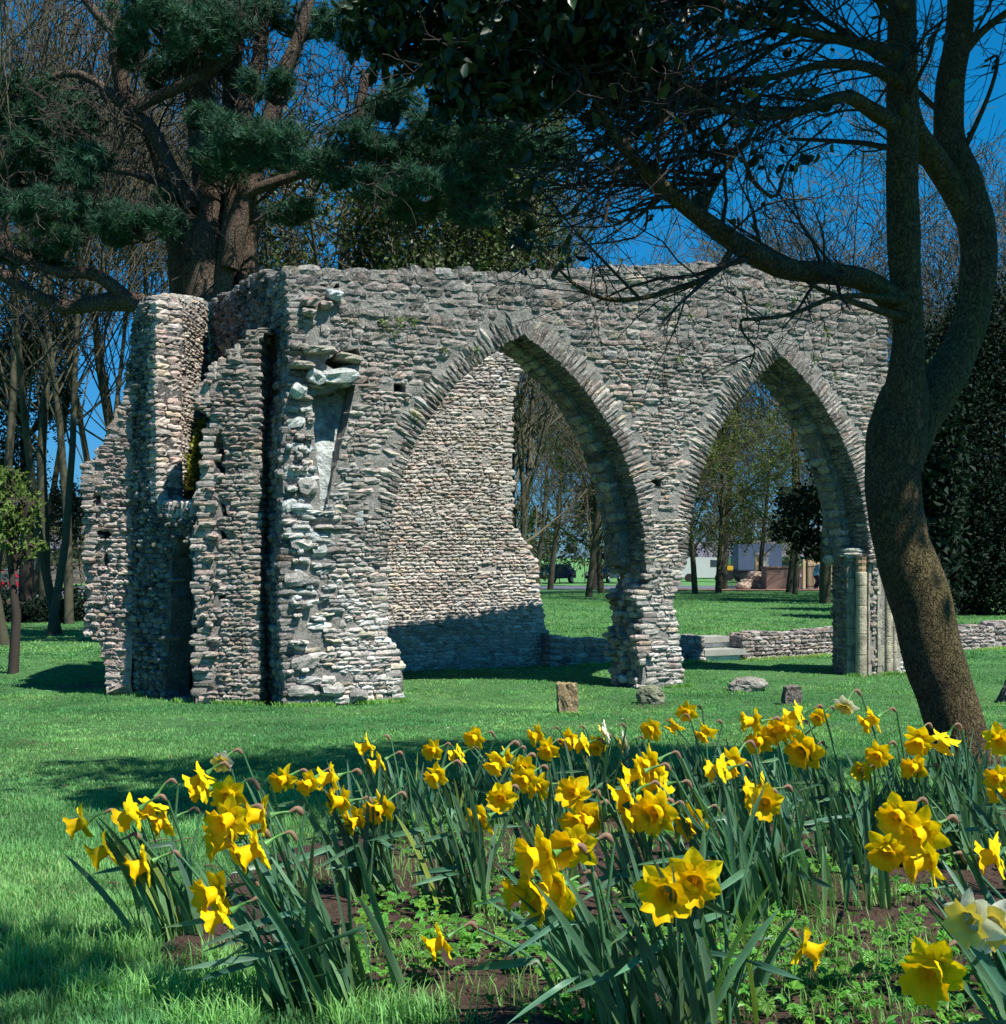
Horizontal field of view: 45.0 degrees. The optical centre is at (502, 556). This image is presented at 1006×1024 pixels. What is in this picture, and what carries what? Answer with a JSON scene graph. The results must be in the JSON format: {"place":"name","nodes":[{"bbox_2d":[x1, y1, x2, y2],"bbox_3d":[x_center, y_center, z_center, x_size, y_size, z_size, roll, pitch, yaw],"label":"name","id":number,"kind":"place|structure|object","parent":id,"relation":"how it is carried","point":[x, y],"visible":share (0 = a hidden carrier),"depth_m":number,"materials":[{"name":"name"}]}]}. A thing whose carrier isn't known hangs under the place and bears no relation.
{"place":"outdoors","nodes":[
{"label":"outdoors","id":0,"kind":"place"},
{"bbox_2d":[37,586,831,595],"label":"road","id":1,"kind":"structure","parent":0,"point":[609,587],"depth_m":78.48,"materials":[{"name":"grey asphalt"}]},
{"bbox_2d":[803,559,831,587],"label":"hoarding","id":2,"kind":"object","parent":1,"relation":"on","point":[810,563],"visible":0.09,"depth_m":72.00,"materials":[{"name":"beige"}]},
{"bbox_2d":[0,558,1005,1023],"bbox_3d":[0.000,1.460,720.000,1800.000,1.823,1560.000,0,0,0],"label":"ground","id":3,"kind":"structure","parent":0,"point":[410,678],"depth_m":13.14,"materials":[{"name":"green plant"}]},
{"bbox_2d":[0,465,50,673],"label":"tree","id":4,"kind":"object","parent":3,"relation":"on","point":[17,509],"visible":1,"depth_m":16.45,"materials":[{"name":"green plant"}]},
{"bbox_2d":[1,492,84,586],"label":"hedge","id":5,"kind":"object","parent":3,"relation":"on","point":[77,559],"visible":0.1,"depth_m":83.03,"materials":[{"name":"green plant"}]},
{"bbox_2d":[0,570,85,592],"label":"fence","id":6,"kind":"object","parent":3,"relation":"on","point":[5,572],"visible":0.05,"depth_m":59.97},
{"bbox_2d":[0,578,86,622],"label":"bush","id":7,"kind":"object","parent":3,"relation":"on","point":[32,609],"visible":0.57,"depth_m":29.59,"materials":[{"name":"green plant"}]},
{"bbox_2d":[3,518,84,585],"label":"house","id":8,"kind":"structure","parent":3,"relation":"on","point":[54,575],"depth_m":95.00,"materials":[{"name":"brick"}]},
{"bbox_2d":[0,290,91,601],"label":"yew tree","id":9,"kind":"object","parent":3,"relation":"on","point":[26,582],"visible":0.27,"depth_m":33.83,"materials":[{"name":"green plant"}]},
{"bbox_2d":[0,0,97,645],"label":"slender tree","id":10,"kind":"object","parent":3,"relation":"on","point":[4,638],"visible":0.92,"depth_m":20.24,"materials":[{"name":"brown plant"}]},
{"bbox_2d":[1,184,156,462],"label":"slender tree","id":11,"kind":"object","parent":3,"relation":"on","point":[86,357],"visible":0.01,"depth_m":43.30,"materials":[{"name":"brown plant"}]},
{"bbox_2d":[0,0,159,623],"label":"slender tree","id":12,"kind":"object","parent":3,"relation":"on","point":[68,590],"visible":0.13,"depth_m":29.66,"materials":[{"name":"brown plant"}]},
{"bbox_2d":[0,20,178,431],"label":"slender tree","id":13,"kind":"object","parent":3,"relation":"on","point":[105,386],"visible":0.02,"depth_m":37.14,"materials":[{"name":"brown plant"}]},
{"bbox_2d":[0,61,182,596],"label":"slender tree","id":14,"kind":"object","parent":3,"relation":"on","point":[56,472],"visible":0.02,"depth_m":36.40,"materials":[{"name":"brown plant"}]},
{"bbox_2d":[0,13,184,393],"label":"bare tree","id":15,"kind":"object","parent":3,"relation":"on","point":[79,193],"visible":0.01,"depth_m":34.06,"materials":[{"name":"brown plant"}]},
{"bbox_2d":[0,35,191,461],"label":"slender tree","id":16,"kind":"object","parent":3,"relation":"on","point":[82,427],"visible":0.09,"depth_m":32.41,"materials":[{"name":"brown plant"}]},
{"bbox_2d":[0,0,203,573],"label":"slender tree","id":17,"kind":"object","parent":3,"relation":"on","point":[11,423],"visible":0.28,"depth_m":28.82,"materials":[{"name":"brown plant"}]},
{"bbox_2d":[0,0,247,634],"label":"slender tree","id":18,"kind":"object","parent":3,"relation":"on","point":[42,555],"visible":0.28,"depth_m":24.21,"materials":[{"name":"brown plant"}]},
{"bbox_2d":[0,0,275,635],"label":"slender tree","id":19,"kind":"object","parent":3,"relation":"on","point":[55,602],"visible":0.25,"depth_m":25.16,"materials":[{"name":"brown plant"}]},
{"bbox_2d":[0,76,313,604],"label":"slender tree","id":20,"kind":"object","parent":3,"relation":"on","point":[119,379],"visible":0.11,"depth_m":31.91,"materials":[{"name":"brown plant"}]},
{"bbox_2d":[0,4,315,621],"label":"bare tree","id":21,"kind":"object","parent":3,"relation":"on","point":[42,409],"visible":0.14,"depth_m":30.21,"materials":[{"name":"brown plant"}]},
{"bbox_2d":[0,0,428,441],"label":"bare tree","id":22,"kind":"object","parent":3,"relation":"on","point":[103,395],"visible":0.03,"depth_m":33.21,"materials":[{"name":"brown plant"}]},
{"bbox_2d":[0,0,581,392],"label":"pine tree","id":23,"kind":"object","parent":3,"relation":"on","point":[212,247],"visible":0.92,"depth_m":20.96,"materials":[{"name":"green plant"}]},
{"bbox_2d":[225,114,419,270],"bbox_3d":[-4.415,-4.124,27.045,5.844,11.493,5.444,0,0,0],"label":"ivy covered tree","id":24,"kind":"object","parent":3,"relation":"on","point":[277,257],"visible":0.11,"depth_m":26.74,"materials":[{"name":"green plant"}]},
{"bbox_2d":[163,41,524,284],"bbox_3d":[-3.963,-5.368,28.272,6.650,13.323,8.366,0,0,-44],"label":"ivy covered tree","id":25,"kind":"object","parent":3,"relation":"on","point":[316,261],"visible":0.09,"depth_m":26.26,"materials":[{"name":"green plant"}]},
{"bbox_2d":[321,60,546,269],"bbox_3d":[-2.533,-5.249,26.568,6.321,13.101,5.452,0,0,38],"label":"ivy covered tree","id":26,"kind":"object","parent":3,"relation":"on","point":[389,258],"visible":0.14,"depth_m":26.31,"materials":[{"name":"green plant"}]},
{"bbox_2d":[375,154,594,542],"bbox_3d":[-0.189,-4.215,27.166,3.912,10.970,5.938,0,0,33],"label":"ivy covered tree","id":27,"kind":"object","parent":3,"relation":"on","point":[499,264],"visible":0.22,"depth_m":26.84,"materials":[{"name":"green plant"}]},
{"bbox_2d":[79,260,905,704],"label":"ruined church","id":28,"kind":"structure","parent":3,"relation":"on","point":[337,526],"depth_m":14.00,"materials":[{"name":"stone"}]},
{"bbox_2d":[184,417,206,491],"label":"ivy","id":29,"kind":"object","parent":28,"relation":"attached to","point":[194,474],"visible":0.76,"depth_m":14.96,"materials":[{"name":"green plant"}]},
{"bbox_2d":[376,295,840,422],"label":"weeds","id":30,"kind":"object","parent":28,"relation":"on","point":[477,348],"visible":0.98,"depth_m":13.73,"materials":[{"name":"green plant"}]},
{"bbox_2d":[372,46,622,486],"bbox_3d":[-1.139,-6.361,32.505,7.233,15.276,6.885,0,0,42],"label":"ivy covered tree","id":31,"kind":"object","parent":3,"relation":"on","point":[573,260],"visible":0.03,"depth_m":32.79,"materials":[{"name":"green plant"}]},
{"bbox_2d":[390,93,608,447],"bbox_3d":[-0.127,-5.346,28.051,5.789,13.219,6.335,0,0,0],"label":"ivy covered tree","id":32,"kind":"object","parent":3,"relation":"on","point":[545,211],"visible":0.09,"depth_m":26.83,"materials":[{"name":"green plant"}]},
{"bbox_2d":[259,91,741,456],"bbox_3d":[-1.076,-6.598,36.491,14.926,15.974,11.882,0,0,-30],"label":"bare tree","id":33,"kind":"object","parent":3,"relation":"on","point":[591,221],"visible":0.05,"depth_m":36.69,"materials":[{"name":"brown plant"}]},
{"bbox_2d":[26,697,1004,886],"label":"fallen twigs","id":34,"kind":"object","parent":3,"relation":"on","point":[290,771],"visible":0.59,"depth_m":5.25,"materials":[{"name":"brown wood"}]},
{"bbox_2d":[515,390,592,582],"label":"bare tree","id":35,"kind":"object","parent":3,"relation":"on","point":[539,554],"visible":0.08,"depth_m":59.88,"materials":[{"name":"brown plant"}]},
{"bbox_2d":[540,564,575,582],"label":"parked car","id":36,"kind":"object","parent":3,"relation":"on","point":[568,573],"visible":0.38,"depth_m":93.69,"materials":[{"name":"blue paint"}]},
{"bbox_2d":[515,481,617,583],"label":"hedge","id":37,"kind":"object","parent":3,"relation":"on","point":[547,549],"visible":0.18,"depth_m":91.25,"materials":[{"name":"green plant"}]},
{"bbox_2d":[556,681,578,712],"bbox_3d":[0.624,1.387,11.774,0.219,0.361,0.202,0,0,0],"label":"stone stump","id":38,"kind":"object","parent":3,"relation":"on","point":[567,698],"visible":0.8,"depth_m":11.69,"materials":[{"name":"beige stone"}]},
{"bbox_2d":[148,804,1005,1023],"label":"soil","id":39,"kind":"structure","parent":3,"relation":"on","point":[330,901],"depth_m":2.99,"materials":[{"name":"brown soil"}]},
{"bbox_2d":[63,778,235,944],"bbox_3d":[-0.874,0.768,2.995,0.400,0.453,0.238,0,0,-22],"label":"daffodil clump","id":40,"kind":"object","parent":39,"relation":"on","point":[163,898],"visible":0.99,"depth_m":2.96,"materials":[{"name":"green plant"}]},
{"bbox_2d":[182,748,306,905],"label":"daffodil clump","id":41,"kind":"object","parent":39,"relation":"on","point":[198,785],"visible":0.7,"depth_m":3.30,"materials":[{"name":"green plant"}]},
{"bbox_2d":[162,774,409,1023],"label":"daffodil clump","id":42,"kind":"object","parent":39,"relation":"on","point":[306,948],"visible":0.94,"depth_m":2.45,"materials":[{"name":"green plant"}]},
{"bbox_2d":[268,760,408,901],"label":"daffodil clump","id":43,"kind":"object","parent":39,"relation":"on","point":[376,818],"visible":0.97,"depth_m":3.48,"materials":[{"name":"green plant"}]},
{"bbox_2d":[354,732,427,843],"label":"daffodil clump","id":44,"kind":"object","parent":39,"relation":"on","point":[398,800],"visible":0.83,"depth_m":4.36,"materials":[{"name":"green plant"}]},
{"bbox_2d":[326,742,468,828],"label":"daffodil clump","id":45,"kind":"object","parent":39,"relation":"on","point":[436,803],"visible":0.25,"depth_m":4.78,"materials":[{"name":"green plant"}]},
{"bbox_2d":[368,740,529,915],"bbox_3d":[-0.120,0.747,3.312,0.353,0.481,0.357,0,0,40],"label":"daffodil clump","id":46,"kind":"object","parent":39,"relation":"on","point":[500,798],"visible":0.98,"depth_m":3.30,"materials":[{"name":"green plant"}]},
{"bbox_2d":[422,726,526,825],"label":"daffodil clump","id":47,"kind":"object","parent":39,"relation":"on","point":[472,738],"visible":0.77,"depth_m":4.79,"materials":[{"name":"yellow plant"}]},
{"bbox_2d":[421,901,573,979],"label":"daffodil clump","id":48,"kind":"object","parent":39,"relation":"on","point":[435,945],"visible":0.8,"depth_m":2.59,"materials":[{"name":"yellow plant"}]},
{"bbox_2d":[455,727,592,823],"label":"daffodil clump","id":49,"kind":"object","parent":39,"relation":"on","point":[486,780],"visible":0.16,"depth_m":4.85,"materials":[{"name":"green plant"}]},
{"bbox_2d":[487,752,597,886],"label":"daffodil clump","id":50,"kind":"object","parent":39,"relation":"on","point":[528,781],"visible":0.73,"depth_m":3.63,"materials":[{"name":"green plant"}]},
{"bbox_2d":[462,823,658,1023],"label":"daffodil clump","id":51,"kind":"object","parent":39,"relation":"on","point":[590,938],"visible":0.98,"depth_m":2.21,"materials":[{"name":"green plant"}]},
{"bbox_2d":[527,720,653,819],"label":"daffodil clump","id":52,"kind":"object","parent":39,"relation":"on","point":[594,746],"visible":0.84,"depth_m":4.96,"materials":[{"name":"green plant"}]},
{"bbox_2d":[555,776,690,934],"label":"daffodil clump","id":53,"kind":"object","parent":39,"relation":"on","point":[572,793],"visible":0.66,"depth_m":3.04,"materials":[{"name":"green plant"}]},
{"bbox_2d":[567,730,702,812],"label":"daffodil clump","id":54,"kind":"object","parent":39,"relation":"on","point":[635,784],"visible":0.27,"depth_m":5.12,"materials":[{"name":"green plant"}]},
{"bbox_2d":[533,809,803,1023],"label":"daffodil clump","id":55,"kind":"object","parent":39,"relation":"on","point":[685,889],"visible":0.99,"depth_m":2.17,"materials":[{"name":"green plant"}]},
{"bbox_2d":[351,809,1005,1023],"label":"ground cover","id":56,"kind":"object","parent":39,"relation":"on","point":[475,945],"visible":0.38,"depth_m":2.73,"materials":[{"name":"green plant"}]},
{"bbox_2d":[597,743,785,943],"bbox_3d":[0.478,0.716,3.027,0.398,0.499,0.411,0,0,34],"label":"daffodil clump","id":57,"kind":"object","parent":39,"relation":"on","point":[657,814],"visible":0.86,"depth_m":2.99,"materials":[{"name":"green plant"}]},
{"bbox_2d":[640,700,835,819],"bbox_3d":[0.969,0.849,5.032,0.819,0.509,0.386,0,0,0],"label":"daffodil clump","id":58,"kind":"object","parent":39,"relation":"on","point":[651,731],"visible":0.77,"depth_m":5.00,"materials":[{"name":"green plant"}]},
{"bbox_2d":[685,740,832,923],"bbox_3d":[0.692,0.726,3.238,0.437,0.482,0.406,0,0,36],"label":"daffodil clump","id":59,"kind":"object","parent":39,"relation":"on","point":[771,800],"visible":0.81,"depth_m":3.18,"materials":[{"name":"green plant"}]},
{"bbox_2d":[712,732,836,828],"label":"daffodil clump","id":60,"kind":"object","parent":39,"relation":"on","point":[794,775],"visible":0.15,"depth_m":4.84,"materials":[{"name":"green plant"}]},
{"bbox_2d":[731,907,827,1012],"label":"daffodil clump","id":61,"kind":"object","parent":39,"relation":"on","point":[813,951],"visible":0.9,"depth_m":2.42,"materials":[{"name":"green plant"}]},
{"bbox_2d":[715,779,891,918],"bbox_3d":[0.808,0.783,3.228,0.471,0.385,0.404,0,0,0],"label":"daffodil clump","id":62,"kind":"object","parent":39,"relation":"on","point":[848,876],"visible":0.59,"depth_m":3.25,"materials":[{"name":"green plant"}]},
{"bbox_2d":[739,701,893,867],"bbox_3d":[1.018,0.739,3.944,0.520,0.561,0.386,0,0,0],"label":"daffodil clump","id":63,"kind":"object","parent":39,"relation":"on","point":[802,750],"visible":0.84,"depth_m":3.89,"materials":[{"name":"green plant"}]},
{"bbox_2d":[809,689,942,864],"bbox_3d":[1.226,0.723,3.910,0.431,0.606,0.309,0,0,-13],"label":"daffodil clump","id":64,"kind":"object","parent":39,"relation":"on","point":[877,755],"visible":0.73,"depth_m":3.88,"materials":[{"name":"green plant"}]},
{"bbox_2d":[854,728,992,818],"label":"daffodil clump","id":65,"kind":"object","parent":39,"relation":"on","point":[961,747],"visible":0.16,"depth_m":4.77,"materials":[{"name":"green plant"}]},
{"bbox_2d":[864,791,1005,999],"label":"daffodil clump","id":66,"kind":"object","parent":39,"relation":"on","point":[911,841],"visible":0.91,"depth_m":2.40,"materials":[{"name":"yellow plant"}]},
{"bbox_2d":[898,887,1005,1023],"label":"daffodil clump","id":67,"kind":"object","parent":39,"relation":"on","point":[933,975],"visible":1,"depth_m":1.93,"materials":[{"name":"yellow plant"}]},
{"bbox_2d":[900,722,1004,871],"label":"daffodil clump","id":68,"kind":"object","parent":39,"relation":"on","point":[919,744],"visible":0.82,"depth_m":3.89,"materials":[{"name":"green plant"}]},
{"bbox_2d":[905,729,1005,821],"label":"daffodil clump","id":69,"kind":"object","parent":39,"relation":"on","point":[974,764],"visible":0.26,"depth_m":4.75,"materials":[{"name":"green plant"}]},
{"bbox_2d":[951,721,1005,890],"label":"daffodil clump","id":70,"kind":"object","parent":39,"relation":"on","point":[994,781],"visible":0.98,"depth_m":3.43,"materials":[{"name":"yellow plant"}]},
{"bbox_2d":[573,444,610,588],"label":"tree","id":71,"kind":"object","parent":3,"relation":"on","point":[595,574],"visible":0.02,"depth_m":59.83,"materials":[{"name":"green plant"}]},
{"bbox_2d":[515,375,693,589],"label":"bare tree","id":72,"kind":"object","parent":3,"relation":"on","point":[550,586],"visible":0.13,"depth_m":51.88,"materials":[{"name":"brown plant"}]},
{"bbox_2d":[515,393,707,592],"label":"budding tree","id":73,"kind":"object","parent":3,"relation":"on","point":[600,584],"visible":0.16,"depth_m":41.45,"materials":[{"name":"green plant"}]},
{"bbox_2d":[540,634,705,666],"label":"wall","id":74,"kind":"structure","parent":3,"relation":"on","point":[557,650],"depth_m":17.75,"materials":[{"name":"stone"}]},
{"bbox_2d":[516,258,770,596],"bbox_3d":[3.768,-3.918,38.269,9.407,10.536,10.496,0,0,-2],"label":"bare tree","id":75,"kind":"object","parent":3,"relation":"on","point":[592,563],"visible":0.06,"depth_m":38.48,"materials":[{"name":"brown plant"}]},
{"bbox_2d":[294,0,1005,809],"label":"evergreen tree","id":76,"kind":"object","parent":3,"relation":"on","point":[622,62],"visible":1,"depth_m":4.73,"materials":[{"name":"brown plant"}]},
{"bbox_2d":[636,684,665,704],"bbox_3d":[1.614,1.511,13.278,0.321,0.236,0.276,0,0,0],"label":"rock","id":77,"kind":"object","parent":3,"relation":"on","point":[650,694],"visible":0.92,"depth_m":13.18,"materials":[{"name":"stone"}]},
{"bbox_2d":[681,557,728,581],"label":"van","id":78,"kind":"object","parent":3,"relation":"on","point":[705,567],"visible":0.47,"depth_m":97.10,"materials":[{"name":"white paint"}]},
{"bbox_2d":[697,635,746,660],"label":"stone steps","id":79,"kind":"structure","parent":3,"relation":"on","point":[726,652],"depth_m":18.94,"materials":[{"name":"grey stone"}]},
{"bbox_2d":[687,398,778,593],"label":"budding tree","id":80,"kind":"object","parent":3,"relation":"on","point":[691,548],"visible":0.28,"depth_m":41.44,"materials":[{"name":"green plant"}]},
{"bbox_2d":[692,389,778,556],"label":"bare tree","id":81,"kind":"object","parent":3,"relation":"on","point":[696,506],"visible":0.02,"depth_m":66.88,"materials":[{"name":"plant"}]},
{"bbox_2d":[692,383,791,592],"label":"budding tree","id":82,"kind":"object","parent":3,"relation":"on","point":[719,571],"visible":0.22,"depth_m":42.36,"materials":[{"name":"green plant"}]},
{"bbox_2d":[727,568,760,588],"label":"railings","id":83,"kind":"object","parent":3,"relation":"on","point":[737,571],"visible":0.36,"depth_m":56.96,"materials":[{"name":"black metal"}]},
{"bbox_2d":[687,491,802,565],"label":"hedge","id":84,"kind":"object","parent":3,"relation":"on","point":[734,541],"visible":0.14,"depth_m":111.26,"materials":[{"name":"green plant"}]},
{"bbox_2d":[677,589,818,589],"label":"earth strip","id":85,"kind":"object","parent":3,"relation":"on","point":[747,589],"visible":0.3,"depth_m":47.94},
{"bbox_2d":[589,184,891,588],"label":"bare tree","id":86,"kind":"object","parent":85,"relation":"on","point":[724,576],"visible":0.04,"depth_m":51.51,"materials":[{"name":"brown plant"}]},
{"bbox_2d":[760,566,802,588],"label":"utility cabinet","id":87,"kind":"object","parent":85,"relation":"on","point":[773,577],"visible":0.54,"depth_m":48.50,"materials":[{"name":"brown paint"}]},
{"bbox_2d":[728,676,768,691],"bbox_3d":[2.916,1.524,14.449,0.486,0.199,0.331,0,0,0],"label":"rock","id":88,"kind":"object","parent":3,"relation":"on","point":[750,683],"visible":0.91,"depth_m":14.31,"materials":[{"name":"stone"}]},
{"bbox_2d":[613,207,891,592],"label":"bare tree","id":89,"kind":"object","parent":3,"relation":"on","point":[789,585],"visible":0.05,"depth_m":44.54,"materials":[{"name":"brown plant"}]},
{"bbox_2d":[733,544,781,581],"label":"white building","id":90,"kind":"structure","parent":3,"relation":"on","point":[741,560],"depth_m":94.90,"materials":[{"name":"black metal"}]},
{"bbox_2d":[693,381,822,570],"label":"bare tree","id":91,"kind":"object","parent":3,"relation":"on","point":[762,554],"visible":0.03,"depth_m":57.66,"materials":[{"name":"grey plant"}]},
{"bbox_2d":[723,404,831,593],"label":"budding tree","id":92,"kind":"object","parent":3,"relation":"on","point":[780,457],"visible":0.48,"depth_m":40.51,"materials":[{"name":"green plant"}]},
{"bbox_2d":[781,684,802,704],"bbox_3d":[3.099,1.502,13.034,0.194,0.259,0.194,0,0,0],"label":"stone stump","id":93,"kind":"object","parent":3,"relation":"on","point":[791,693],"visible":0.7,"depth_m":12.95,"materials":[{"name":"grey stone"}]},
{"bbox_2d":[767,449,822,563],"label":"yew tree","id":94,"kind":"object","parent":3,"relation":"on","point":[805,501],"visible":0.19,"depth_m":33.70,"materials":[{"name":"green plant"}]},
{"bbox_2d":[678,39,1005,603],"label":"bare tree","id":95,"kind":"object","parent":3,"relation":"on","point":[825,585],"visible":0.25,"depth_m":32.45,"materials":[{"name":"brown plant"}]},
{"bbox_2d":[729,624,995,659],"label":"wall","id":96,"kind":"structure","parent":3,"relation":"on","point":[756,644],"depth_m":19.43,"materials":[{"name":"stone"}]},
{"bbox_2d":[840,139,1005,473],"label":"bare tree","id":97,"kind":"object","parent":3,"relation":"on","point":[948,274],"visible":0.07,"depth_m":35.39,"materials":[{"name":"brown plant"}]},
{"bbox_2d":[921,346,976,611],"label":"yew tree","id":98,"kind":"object","parent":3,"relation":"on","point":[943,482],"visible":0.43,"depth_m":23.43,"materials":[{"name":"green plant"}]},
{"bbox_2d":[922,136,1005,336],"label":"bare tree","id":99,"kind":"object","parent":3,"relation":"on","point":[944,216],"visible":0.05,"depth_m":39.87,"materials":[{"name":"brown plant"}]},
{"bbox_2d":[923,267,1005,615],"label":"yew tree","id":100,"kind":"object","parent":3,"relation":"on","point":[985,555],"visible":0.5,"depth_m":26.46,"materials":[{"name":"green plant"}]},
{"bbox_2d":[979,620,1005,647],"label":"wall","id":101,"kind":"structure","parent":3,"relation":"on","point":[999,626],"depth_m":21.30,"materials":[{"name":"stone"}]},
{"bbox_2d":[0,0,1005,557],"label":"sky","id":102,"kind":"structure","parent":0,"point":[995,41],"materials":[{"name":"blue"}]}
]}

